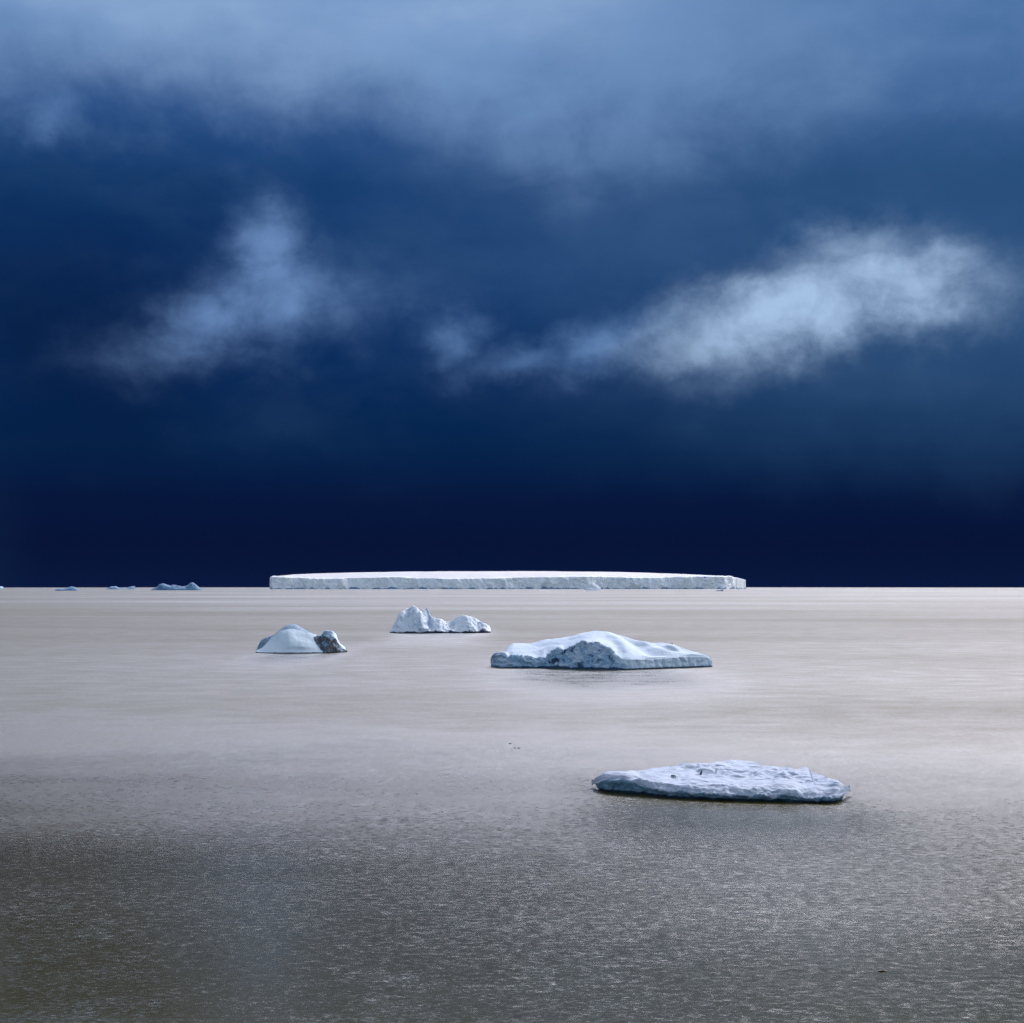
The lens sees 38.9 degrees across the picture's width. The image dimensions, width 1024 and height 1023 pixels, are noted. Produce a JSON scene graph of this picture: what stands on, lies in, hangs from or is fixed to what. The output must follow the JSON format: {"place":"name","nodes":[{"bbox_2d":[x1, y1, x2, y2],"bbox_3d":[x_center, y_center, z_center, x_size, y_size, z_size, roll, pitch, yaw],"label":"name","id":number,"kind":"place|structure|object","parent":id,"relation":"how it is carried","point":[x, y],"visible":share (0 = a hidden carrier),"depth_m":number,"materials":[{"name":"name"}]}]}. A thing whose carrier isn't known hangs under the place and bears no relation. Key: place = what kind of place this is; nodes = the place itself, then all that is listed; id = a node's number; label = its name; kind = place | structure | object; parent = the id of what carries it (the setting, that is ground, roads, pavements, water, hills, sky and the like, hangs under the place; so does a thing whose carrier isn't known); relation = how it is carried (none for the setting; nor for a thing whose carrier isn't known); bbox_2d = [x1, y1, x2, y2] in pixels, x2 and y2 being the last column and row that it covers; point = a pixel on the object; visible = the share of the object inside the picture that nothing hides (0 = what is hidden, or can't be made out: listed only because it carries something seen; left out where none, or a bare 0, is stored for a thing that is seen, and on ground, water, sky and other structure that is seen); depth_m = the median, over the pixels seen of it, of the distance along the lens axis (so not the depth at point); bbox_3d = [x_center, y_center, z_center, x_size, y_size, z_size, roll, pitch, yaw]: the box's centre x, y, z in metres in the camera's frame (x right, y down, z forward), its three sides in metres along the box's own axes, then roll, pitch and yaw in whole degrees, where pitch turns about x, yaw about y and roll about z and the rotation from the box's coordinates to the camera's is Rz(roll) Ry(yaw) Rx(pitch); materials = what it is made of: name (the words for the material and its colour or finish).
{"place":"outdoors","nodes":[
{"label":"outdoors","id":0,"kind":"place"},
{"bbox_2d":[0,587,1023,1022],"bbox_3d":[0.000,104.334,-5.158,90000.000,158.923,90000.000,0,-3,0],"label":"sea","id":1,"kind":"structure","parent":0,"point":[208,813],"depth_m":157.01,"materials":[{"name":"grey liquid"}]},
{"bbox_2d":[55,586,78,590],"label":"iceberg","id":2,"kind":"object","parent":1,"relation":"on","point":[71,588],"visible":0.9,"depth_m":5313.48,"materials":[{"name":"white ice"}]},
{"bbox_2d":[107,586,134,588],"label":"iceberg","id":3,"kind":"object","parent":1,"relation":"on","point":[116,587],"visible":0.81,"depth_m":7001.05,"materials":[{"name":"white ice"}]},
{"bbox_2d":[151,582,201,589],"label":"iceberg","id":4,"kind":"object","parent":1,"relation":"on","point":[189,586],"visible":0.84,"depth_m":5764.78,"materials":[{"name":"white ice"}]},
{"bbox_2d":[256,624,346,652],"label":"iceberg","id":5,"kind":"object","parent":1,"relation":"on","point":[291,638],"visible":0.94,"depth_m":523.05,"materials":[{"name":"white ice"}]},
{"bbox_2d":[390,606,490,632],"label":"iceberg","id":6,"kind":"object","parent":1,"relation":"on","point":[412,619],"visible":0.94,"depth_m":733.24,"materials":[{"name":"white ice"}]},
{"bbox_2d":[270,571,745,588],"bbox_3d":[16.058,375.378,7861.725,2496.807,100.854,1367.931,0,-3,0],"label":"tabular iceberg","id":7,"kind":"object","parent":1,"relation":"on","point":[491,580],"visible":0.93,"depth_m":7291.27,"materials":[{"name":"white ice"}]},
{"bbox_2d":[585,582,600,588],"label":"iceberg","id":8,"kind":"object","parent":1,"relation":"on","point":[592,585],"visible":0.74,"depth_m":6438.46,"materials":[{"name":"white ice"}]},
{"bbox_2d":[491,631,711,669],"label":"iceberg","id":9,"kind":"object","parent":1,"relation":"on","point":[599,650],"visible":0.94,"depth_m":429.78,"materials":[{"name":"white ice"}]},
{"bbox_2d":[591,760,850,802],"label":"ice floe","id":10,"kind":"object","parent":1,"relation":"on","point":[735,780],"visible":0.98,"depth_m":171.50,"materials":[{"name":"white ice"}]},
{"bbox_2d":[0,0,1023,587],"label":"sky","id":11,"kind":"structure","parent":0,"point":[734,288],"materials":[{"name":"blue"}]}
]}

